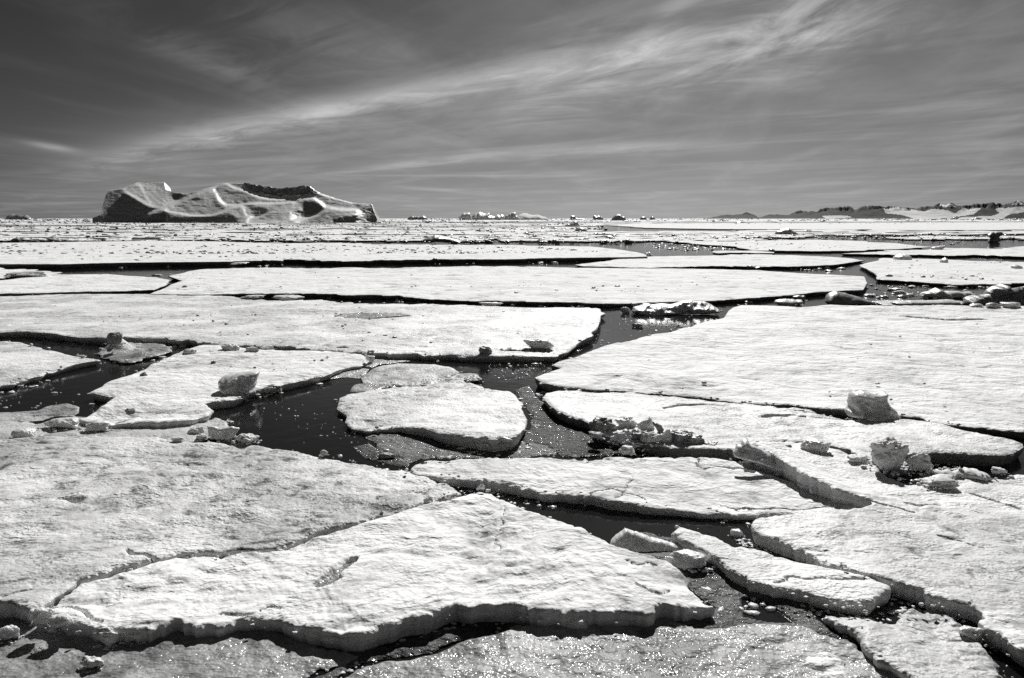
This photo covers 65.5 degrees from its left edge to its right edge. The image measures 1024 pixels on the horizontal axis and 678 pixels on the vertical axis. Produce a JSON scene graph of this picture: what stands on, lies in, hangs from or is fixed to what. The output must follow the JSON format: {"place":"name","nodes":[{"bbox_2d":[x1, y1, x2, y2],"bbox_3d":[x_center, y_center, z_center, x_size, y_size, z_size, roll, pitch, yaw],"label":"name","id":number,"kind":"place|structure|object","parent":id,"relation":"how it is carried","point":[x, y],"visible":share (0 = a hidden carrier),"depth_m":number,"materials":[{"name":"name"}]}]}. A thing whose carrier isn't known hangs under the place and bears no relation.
{"place":"outdoors","nodes":[
{"label":"outdoors","id":0,"kind":"place"},
{"bbox_2d":[0,218,1023,677],"bbox_3d":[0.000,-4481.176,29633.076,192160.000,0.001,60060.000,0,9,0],"label":"sea water","id":1,"kind":"structure","parent":0,"point":[274,424],"depth_m":23.82,"materials":[{"name":"black liquid"}]},
{"bbox_2d":[0,268,61,279],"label":"ice floe","id":2,"kind":"object","parent":1,"relation":"on","point":[3,271],"visible":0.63,"depth_m":71.81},
{"bbox_2d":[0,341,99,389],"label":"ice floe","id":3,"kind":"object","parent":1,"relation":"on","point":[26,363],"visible":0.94,"depth_m":26.78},
{"bbox_2d":[0,237,103,241],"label":"ice floe","id":4,"kind":"object","parent":1,"relation":"on","point":[68,239],"visible":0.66,"depth_m":179.64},
{"bbox_2d":[0,235,107,237],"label":"ice floe","id":5,"kind":"object","parent":1,"relation":"on","point":[49,236],"visible":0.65,"depth_m":209.45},
{"bbox_2d":[0,233,156,235],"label":"ice floe","id":6,"kind":"object","parent":1,"relation":"on","point":[71,234],"visible":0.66,"depth_m":235.51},
{"bbox_2d":[0,232,163,233],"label":"ice floe","id":7,"kind":"object","parent":1,"relation":"on","point":[69,232],"visible":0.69,"depth_m":268.97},
{"bbox_2d":[0,274,170,295],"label":"ice floe","id":8,"kind":"object","parent":1,"relation":"on","point":[84,284],"visible":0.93,"depth_m":57.12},
{"bbox_2d":[4,271,46,276],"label":"ice chunk","id":9,"kind":"object","parent":8,"relation":"on","point":[29,274],"visible":0.98,"depth_m":65.45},
{"bbox_2d":[0,230,172,232],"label":"ice floe","id":10,"kind":"object","parent":1,"relation":"on","point":[142,231],"visible":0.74,"depth_m":297.81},
{"bbox_2d":[0,404,228,442],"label":"wet ice sheet","id":11,"kind":"object","parent":1,"relation":"on","point":[10,422],"visible":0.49,"depth_m":18.92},
{"bbox_2d":[11,428,35,437],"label":"ice chunk","id":12,"kind":"object","parent":11,"relation":"on","point":[23,432],"visible":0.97,"depth_m":18.07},
{"bbox_2d":[44,417,78,427],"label":"ice chunk","id":13,"kind":"object","parent":11,"relation":"on","point":[67,422],"visible":1,"depth_m":18.88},
{"bbox_2d":[85,422,109,431],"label":"ice chunk","id":14,"kind":"object","parent":11,"relation":"on","point":[96,426],"visible":1,"depth_m":18.61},
{"bbox_2d":[95,339,171,363],"bbox_3d":[-14.161,0.480,29.609,2.922,0.887,4.148,0,9,0],"label":"ice floe","id":15,"kind":"object","parent":1,"relation":"on","point":[131,352],"visible":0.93,"depth_m":29.50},
{"bbox_2d":[106,332,121,344],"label":"ice chunk","id":16,"kind":"object","parent":15,"relation":"on","point":[114,338],"visible":0.98,"depth_m":29.34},
{"bbox_2d":[77,227,214,228],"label":"ice floe","id":17,"kind":"object","parent":1,"relation":"on","point":[139,228],"visible":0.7,"depth_m":375.89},
{"bbox_2d":[88,229,263,230],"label":"ice floe","id":18,"kind":"object","parent":1,"relation":"on","point":[181,229],"visible":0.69,"depth_m":341.83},
{"bbox_2d":[0,617,358,677],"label":"wet ice sheet","id":19,"kind":"object","parent":1,"relation":"on","point":[35,652],"visible":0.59,"depth_m":9.11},
{"bbox_2d":[0,625,19,639],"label":"ice chunk","id":20,"kind":"object","parent":19,"relation":"on","point":[9,632],"visible":1,"depth_m":9.46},
{"bbox_2d":[80,656,103,667],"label":"ice chunk","id":21,"kind":"object","parent":19,"relation":"on","point":[90,661],"visible":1,"depth_m":8.87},
{"bbox_2d":[93,626,120,646],"bbox_3d":[-4.750,3.494,9.391,0.292,0.228,0.227,4,10,27],"label":"ice chunk","id":22,"kind":"object","parent":19,"relation":"on","point":[107,636],"visible":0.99,"depth_m":9.32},
{"bbox_2d":[104,237,269,241],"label":"ice floe","id":23,"kind":"object","parent":1,"relation":"on","point":[171,239],"visible":0.47,"depth_m":179.65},
{"bbox_2d":[89,235,316,238],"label":"ice floe","id":24,"kind":"object","parent":1,"relation":"on","point":[226,236],"visible":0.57,"depth_m":209.45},
{"bbox_2d":[157,233,286,235],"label":"ice floe","id":25,"kind":"object","parent":1,"relation":"on","point":[181,234],"visible":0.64,"depth_m":235.51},
{"bbox_2d":[79,345,371,427],"bbox_3d":[-8.414,1.315,24.594,7.240,0.736,11.660,0,9,0],"label":"ice floe","id":26,"kind":"object","parent":1,"relation":"on","point":[186,385],"visible":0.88,"depth_m":23.39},
{"bbox_2d":[218,370,259,394],"bbox_3d":[-7.635,1.227,22.202,1.056,0.592,1.204,0,9,0],"label":"ice slab","id":27,"kind":"object","parent":26,"relation":"on","point":[245,383],"depth_m":21.96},
{"bbox_2d":[0,436,460,622],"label":"ice floe","id":28,"kind":"object","parent":1,"relation":"on","point":[76,512],"visible":0.91,"depth_m":13.51,"materials":[{"name":"ice"}]},
{"bbox_2d":[207,426,239,439],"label":"ice chunk","id":29,"kind":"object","parent":28,"relation":"on","point":[217,433],"depth_m":17.76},
{"bbox_2d":[235,433,259,442],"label":"ice chunk","id":30,"kind":"object","parent":28,"relation":"on","point":[245,438],"visible":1,"depth_m":17.22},
{"bbox_2d":[105,225,361,226],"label":"ice floe","id":31,"kind":"object","parent":1,"relation":"on","point":[224,226],"visible":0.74,"depth_m":468.82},
{"bbox_2d":[92,182,382,222],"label":"iceberg","id":32,"kind":"object","parent":1,"relation":"on","point":[157,202],"visible":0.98,"depth_m":885.87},
{"bbox_2d":[173,230,385,232],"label":"ice floe","id":33,"kind":"object","parent":1,"relation":"on","point":[236,231],"visible":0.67,"depth_m":289.55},
{"bbox_2d":[228,227,363,228],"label":"ice floe","id":34,"kind":"object","parent":1,"relation":"on","point":[301,227],"visible":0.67,"depth_m":417.16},
{"bbox_2d":[0,294,605,361],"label":"ice floe","id":35,"kind":"object","parent":1,"relation":"on","point":[80,318],"visible":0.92,"depth_m":35.76,"materials":[{"name":"ice"}]},
{"bbox_2d":[500,347,552,351],"bbox_3d":[0.534,0.486,29.137,1.984,0.386,0.643,0,9,0],"label":"ice slab","id":36,"kind":"object","parent":35,"relation":"on","point":[522,349],"depth_m":29.02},
{"bbox_2d":[523,339,553,348],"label":"ice chunk","id":37,"kind":"object","parent":35,"relation":"on","point":[540,343],"visible":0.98,"depth_m":29.07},
{"bbox_2d":[263,232,366,234],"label":"ice floe","id":38,"kind":"object","parent":1,"relation":"on","point":[310,233],"visible":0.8,"depth_m":251.71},
{"bbox_2d":[0,241,647,268],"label":"ice floe","id":39,"kind":"object","parent":1,"relation":"on","point":[53,258],"visible":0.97,"depth_m":99.99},
{"bbox_2d":[304,358,406,385],"bbox_3d":[-5.158,1.115,26.216,1.641,0.146,5.807,3,9,19],"label":"wet ice sheet","id":40,"kind":"object","parent":1,"relation":"on","point":[355,373],"visible":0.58,"depth_m":26.26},
{"bbox_2d":[264,230,475,230],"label":"ice floe","id":41,"kind":"object","parent":1,"relation":"on","point":[366,230],"visible":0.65,"depth_m":313.63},
{"bbox_2d":[350,383,396,391],"bbox_3d":[-3.258,1.406,24.339,3.637,0.134,1.246,-4,10,-26],"label":"wet ice sheet","id":42,"kind":"object","parent":1,"relation":"on","point":[364,387],"visible":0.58,"depth_m":23.75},
{"bbox_2d":[39,492,714,651],"bbox_3d":[-1.708,3.519,10.336,7.390,0.647,5.410,-6,10,-35],"label":"ice floe","id":43,"kind":"object","parent":1,"relation":"on","point":[418,571],"visible":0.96,"depth_m":10.45,"materials":[{"name":"ice"}]},
{"bbox_2d":[33,607,54,623],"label":"ice chunk","id":44,"kind":"object","parent":43,"relation":"on","point":[41,615],"visible":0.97,"depth_m":9.50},
{"bbox_2d":[48,613,73,627],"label":"ice chunk","id":45,"kind":"object","parent":43,"relation":"on","point":[60,620],"visible":1,"depth_m":9.40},
{"bbox_2d":[353,444,408,466],"bbox_3d":[-2.820,2.535,16.900,0.567,0.128,2.012,-7,11,-37],"label":"wet ice sheet","id":46,"kind":"object","parent":1,"relation":"on","point":[367,451],"visible":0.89,"depth_m":16.83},
{"bbox_2d":[273,238,489,242],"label":"ice floe","id":47,"kind":"object","parent":1,"relation":"on","point":[381,240],"visible":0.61,"depth_m":178.04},
{"bbox_2d":[290,234,487,236],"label":"ice floe","id":48,"kind":"object","parent":1,"relation":"on","point":[389,235],"visible":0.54,"depth_m":221.72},
{"bbox_2d":[317,236,493,239],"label":"ice floe","id":49,"kind":"object","parent":1,"relation":"on","point":[398,237],"visible":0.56,"depth_m":198.47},
{"bbox_2d":[316,622,518,677],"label":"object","id":50,"kind":"structure","parent":1,"relation":"on","point":[433,642],"depth_m":9.41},
{"bbox_2d":[361,363,483,386],"bbox_3d":[-2.810,1.250,25.818,3.946,0.498,3.962,0,9,0],"label":"ice floe","id":51,"kind":"object","parent":1,"relation":"on","point":[410,375],"visible":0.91,"depth_m":25.09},
{"bbox_2d":[336,380,526,451],"bbox_3d":[-2.203,1.930,20.669,5.157,0.695,7.170,0,9,0],"label":"ice floe","id":52,"kind":"object","parent":1,"relation":"on","point":[461,413],"visible":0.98,"depth_m":19.80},
{"bbox_2d":[422,235,469,242],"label":"ice slab","id":53,"kind":"structure","parent":1,"relation":"on","point":[435,238],"depth_m":161.27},
{"bbox_2d":[343,228,561,230],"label":"ice floe","id":54,"kind":"object","parent":1,"relation":"on","point":[458,229],"visible":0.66,"depth_m":342.70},
{"bbox_2d":[363,432,556,463],"bbox_3d":[-1.657,2.411,17.705,5.745,0.131,2.805,3,9,17],"label":"wet ice sheet","id":55,"kind":"object","parent":1,"relation":"on","point":[410,448],"visible":0.59,"depth_m":17.38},
{"bbox_2d":[386,231,534,232],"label":"ice floe","id":56,"kind":"object","parent":1,"relation":"on","point":[455,232],"visible":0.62,"depth_m":270.03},
{"bbox_2d":[357,232,588,234],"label":"ice floe","id":57,"kind":"object","parent":1,"relation":"on","point":[422,233],"visible":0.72,"depth_m":251.13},
{"bbox_2d":[472,212,503,219],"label":"iceberg","id":58,"kind":"object","parent":1,"relation":"on","point":[481,216],"visible":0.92,"depth_m":2638.15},
{"bbox_2d":[0,241,997,677],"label":"brash ice","id":59,"kind":"structure","parent":1,"relation":"on","point":[742,543],"depth_m":15.98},
{"bbox_2d":[0,276,1016,677],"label":"snow crumbs","id":60,"kind":"object","parent":1,"relation":"on","point":[580,622],"visible":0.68,"depth_m":14.95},
{"bbox_2d":[151,266,867,306],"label":"ice floe","id":61,"kind":"object","parent":1,"relation":"on","point":[573,286],"visible":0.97,"depth_m":57.69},
{"bbox_2d":[0,219,1023,221],"bbox_3d":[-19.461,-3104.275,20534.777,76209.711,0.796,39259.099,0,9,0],"label":"pack ice","id":62,"kind":"structure","parent":1,"relation":"on","point":[747,220],"depth_m":1729.38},
{"bbox_2d":[0,218,1023,229],"bbox_3d":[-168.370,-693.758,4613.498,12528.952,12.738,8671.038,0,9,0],"label":"pressure ridge rubble","id":63,"kind":"object","parent":1,"relation":"on","point":[94,223],"visible":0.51,"depth_m":729.57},
{"bbox_2d":[480,230,605,231],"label":"ice floe","id":64,"kind":"object","parent":1,"relation":"on","point":[541,230],"visible":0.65,"depth_m":313.52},
{"bbox_2d":[493,236,608,239],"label":"ice floe","id":65,"kind":"object","parent":1,"relation":"on","point":[511,237],"visible":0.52,"depth_m":198.47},
{"bbox_2d":[481,234,639,236],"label":"ice floe","id":66,"kind":"object","parent":1,"relation":"on","point":[564,235],"visible":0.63,"depth_m":221.72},
{"bbox_2d":[565,617,587,628],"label":"ice chunk","id":67,"kind":"object","parent":1,"relation":"on","point":[573,623],"visible":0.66,"depth_m":9.66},
{"bbox_2d":[516,386,651,457],"bbox_3d":[0.808,2.046,20.086,2.870,0.140,7.660,-4,9,-23],"label":"wet ice sheet","id":68,"kind":"object","parent":1,"relation":"on","point":[562,438],"visible":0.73,"depth_m":18.35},
{"bbox_2d":[497,238,695,242],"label":"ice floe","id":69,"kind":"object","parent":1,"relation":"on","point":[612,240],"visible":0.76,"depth_m":174.06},
{"bbox_2d":[345,618,897,677],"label":"wet ice sheet","id":70,"kind":"object","parent":1,"relation":"on","point":[664,648],"visible":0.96,"depth_m":9.10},
{"bbox_2d":[801,652,847,677],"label":"snow patch","id":71,"kind":"object","parent":70,"relation":"on","point":[829,665],"visible":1,"depth_m":8.89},
{"bbox_2d":[410,457,855,519],"bbox_3d":[1.936,2.900,14.827,7.871,0.626,3.186,0,9,0],"label":"ice floe","id":72,"kind":"object","parent":1,"relation":"on","point":[691,487],"visible":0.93,"depth_m":14.64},
{"bbox_2d":[532,230,736,232],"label":"ice floe","id":73,"kind":"object","parent":1,"relation":"on","point":[632,231],"visible":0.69,"depth_m":289.55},
{"bbox_2d":[582,232,702,234],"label":"ice floe","id":74,"kind":"object","parent":1,"relation":"on","point":[641,233],"visible":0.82,"depth_m":251.24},
{"bbox_2d":[629,532,707,562],"bbox_3d":[2.240,3.258,12.112,1.067,0.132,1.556,-4,9,-23],"label":"wet ice sheet","id":75,"kind":"object","parent":1,"relation":"on","point":[661,555],"visible":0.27,"depth_m":11.98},
{"bbox_2d":[610,528,682,551],"bbox_3d":[2.213,3.107,12.149,1.458,0.338,0.380,1,9,5],"label":"ice slab","id":76,"kind":"object","parent":75,"relation":"on","point":[628,539],"depth_m":12.09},
{"bbox_2d":[632,300,719,315],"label":"ice slab","id":77,"kind":"structure","parent":1,"relation":"on","point":[685,307],"depth_m":41.85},
{"bbox_2d":[614,235,814,238],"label":"ice floe","id":78,"kind":"object","parent":1,"relation":"on","point":[785,237],"visible":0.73,"depth_m":209.45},
{"bbox_2d":[575,254,863,268],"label":"ice floe","id":79,"kind":"object","parent":1,"relation":"on","point":[743,261],"visible":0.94,"depth_m":86.55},
{"bbox_2d":[687,237,767,240],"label":"ice floe","id":80,"kind":"object","parent":1,"relation":"on","point":[722,239],"visible":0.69,"depth_m":179.64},
{"bbox_2d":[640,233,832,236],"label":"ice floe","id":81,"kind":"object","parent":1,"relation":"on","point":[820,234],"visible":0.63,"depth_m":235.51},
{"bbox_2d":[713,250,774,253],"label":"ice floe","id":82,"kind":"object","parent":1,"relation":"on","point":[741,252],"visible":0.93,"depth_m":113.54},
{"bbox_2d":[675,563,860,646],"bbox_3d":[3.271,3.510,10.423,2.512,0.139,2.069,4,9,23],"label":"wet ice sheet","id":83,"kind":"object","parent":1,"relation":"on","point":[727,594],"visible":0.52,"depth_m":10.34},
{"bbox_2d":[669,549,707,568],"bbox_3d":[2.536,3.172,11.507,0.525,0.207,0.383,5,10,29],"label":"ice chunk","id":84,"kind":"object","parent":83,"relation":"on","point":[687,559],"visible":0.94,"depth_m":11.41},
{"bbox_2d":[535,305,1023,438],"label":"ice floe","id":85,"kind":"object","parent":1,"relation":"on","point":[777,350],"visible":0.95,"depth_m":26.46,"materials":[{"name":"ice"}]},
{"bbox_2d":[671,527,890,614],"bbox_3d":[3.505,3.428,11.185,3.196,0.572,1.204,7,11,39],"label":"ice floe","id":86,"kind":"object","parent":1,"relation":"on","point":[766,573],"visible":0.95,"depth_m":10.77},
{"bbox_2d":[542,391,1023,477],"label":"ice floe","id":87,"kind":"object","parent":1,"relation":"on","point":[728,427],"visible":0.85,"depth_m":18.13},
{"bbox_2d":[589,415,616,431],"bbox_3d":[2.071,1.943,18.053,0.647,0.346,0.518,0,9,0],"label":"ice chunk","id":88,"kind":"object","parent":87,"relation":"on","point":[598,423],"visible":1,"depth_m":17.92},
{"bbox_2d":[610,429,632,442],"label":"ice chunk","id":89,"kind":"object","parent":87,"relation":"on","point":[622,436],"visible":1,"depth_m":17.12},
{"bbox_2d":[614,416,636,426],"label":"ice chunk","id":90,"kind":"object","parent":87,"relation":"on","point":[622,421],"visible":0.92,"depth_m":18.22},
{"bbox_2d":[640,431,663,442],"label":"ice chunk","id":91,"kind":"object","parent":87,"relation":"on","point":[652,437],"visible":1,"depth_m":17.05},
{"bbox_2d":[671,429,704,443],"bbox_3d":[3.745,2.170,17.228,0.619,0.396,0.668,-4,10,-27],"label":"ice chunk","id":92,"kind":"object","parent":87,"relation":"on","point":[683,436],"visible":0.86,"depth_m":17.04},
{"bbox_2d":[844,390,900,420],"bbox_3d":[8.694,1.618,19.195,1.197,0.648,1.023,0,9,0],"label":"ice slab","id":93,"kind":"object","parent":87,"relation":"on","point":[870,406],"depth_m":19.07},
{"bbox_2d":[774,299,803,304],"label":"ice slab","id":94,"kind":"object","parent":1,"relation":"on","point":[788,302],"depth_m":46.63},
{"bbox_2d":[655,240,930,252],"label":"ice floe","id":95,"kind":"object","parent":1,"relation":"on","point":[814,246],"visible":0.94,"depth_m":140.71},
{"bbox_2d":[732,229,859,231],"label":"ice floe","id":96,"kind":"object","parent":1,"relation":"on","point":[841,230],"visible":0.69,"depth_m":313.52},
{"bbox_2d":[702,231,898,233],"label":"ice floe","id":97,"kind":"object","parent":1,"relation":"on","point":[853,232],"visible":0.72,"depth_m":268.97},
{"bbox_2d":[601,222,1023,229],"bbox_3d":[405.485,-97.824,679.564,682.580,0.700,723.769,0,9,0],"label":"ice floe","id":98,"kind":"object","parent":1,"relation":"on","point":[886,225],"visible":0.9,"depth_m":529.39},
{"bbox_2d":[0,223,1022,407],"bbox_3d":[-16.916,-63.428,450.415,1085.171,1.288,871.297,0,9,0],"label":"snow lumps","id":99,"kind":"object","parent":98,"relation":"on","point":[305,238],"visible":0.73,"depth_m":173.15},
{"bbox_2d":[825,291,878,304],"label":"ice slab","id":100,"kind":"structure","parent":1,"relation":"on","point":[836,298],"depth_m":46.59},
{"bbox_2d":[741,441,1023,666],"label":"ice floe","id":101,"kind":"object","parent":1,"relation":"on","point":[962,544],"visible":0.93,"depth_m":12.12,"materials":[{"name":"ice"}]},
{"bbox_2d":[733,438,781,471],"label":"ice slab","id":102,"kind":"structure","parent":101,"relation":"on","point":[744,449],"depth_m":15.32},
{"bbox_2d":[800,438,830,452],"bbox_3d":[6.217,2.182,16.346,0.585,0.243,0.468,0,9,0],"label":"ice chunk","id":103,"kind":"object","parent":101,"relation":"on","point":[814,444],"visible":1,"depth_m":16.22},
{"bbox_2d":[869,436,909,471],"bbox_3d":[7.202,2.214,15.253,0.640,0.656,0.597,8,12,42],"label":"ice chunk","id":104,"kind":"object","parent":101,"relation":"on","point":[888,453],"visible":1,"depth_m":15.12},
{"bbox_2d":[905,452,933,471],"bbox_3d":[7.749,2.333,15.163,0.528,0.391,0.396,0,9,0],"label":"ice chunk","id":105,"kind":"object","parent":101,"relation":"on","point":[920,462],"visible":1,"depth_m":15.04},
{"bbox_2d":[921,474,959,488],"bbox_3d":[7.707,2.549,14.346,0.604,0.158,0.483,0,9,0],"label":"ice chunk","id":106,"kind":"object","parent":101,"relation":"on","point":[945,481],"visible":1,"depth_m":14.25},
{"bbox_2d":[933,467,990,480],"bbox_3d":[8.322,2.499,14.772,0.983,0.184,0.510,0,9,0],"label":"ice slab","id":107,"kind":"object","parent":101,"relation":"on","point":[969,473],"depth_m":14.71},
{"bbox_2d":[826,232,967,235],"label":"ice floe","id":108,"kind":"object","parent":1,"relation":"on","point":[897,234],"visible":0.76,"depth_m":238.56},
{"bbox_2d":[823,609,1001,677],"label":"ice floe","id":109,"kind":"object","parent":1,"relation":"on","point":[912,643],"visible":0.98,"depth_m":9.13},
{"bbox_2d":[958,625,984,640],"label":"ice chunk","id":110,"kind":"object","parent":109,"relation":"on","point":[968,631],"visible":0.94,"depth_m":9.41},
{"bbox_2d":[872,300,962,305],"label":"wet ice sheet","id":111,"kind":"object","parent":1,"relation":"on","point":[885,302],"visible":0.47,"depth_m":47.14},
{"bbox_2d":[890,299,960,304],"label":"ice slab","id":112,"kind":"structure","parent":111,"relation":"on","point":[934,302],"depth_m":45.92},
{"bbox_2d":[841,246,1023,258],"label":"ice floe","id":113,"kind":"object","parent":1,"relation":"on","point":[1013,252],"visible":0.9,"depth_m":108.48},
{"bbox_2d":[859,258,1023,286],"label":"ice floe","id":114,"kind":"object","parent":1,"relation":"on","point":[1004,272],"visible":0.96,"depth_m":69.57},
{"bbox_2d":[865,229,1023,230],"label":"ice floe","id":115,"kind":"object","parent":1,"relation":"on","point":[935,230],"visible":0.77,"depth_m":325.94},
{"bbox_2d":[919,288,974,298],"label":"ice slab","id":116,"kind":"structure","parent":1,"relation":"on","point":[934,293],"depth_m":50.28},
{"bbox_2d":[884,235,1023,240],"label":"ice floe","id":117,"kind":"object","parent":1,"relation":"on","point":[939,237],"visible":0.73,"depth_m":192.25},
{"bbox_2d":[897,231,1012,232],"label":"ice floe","id":118,"kind":"object","parent":1,"relation":"on","point":[947,231],"visible":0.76,"depth_m":289.55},
{"bbox_2d":[962,284,1023,305],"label":"ice slab","id":119,"kind":"structure","parent":1,"relation":"on","point":[998,293],"depth_m":46.15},
{"bbox_2d":[0,0,1023,217],"label":"sky","id":120,"kind":"structure","parent":0,"point":[401,108],"materials":[{"name":"grey"}]},
{"bbox_2d":[704,200,1023,218],"bbox_3d":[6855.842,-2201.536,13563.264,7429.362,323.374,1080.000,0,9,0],"label":"mountains","id":121,"kind":"structure","parent":0,"point":[993,210],"depth_m":13463.81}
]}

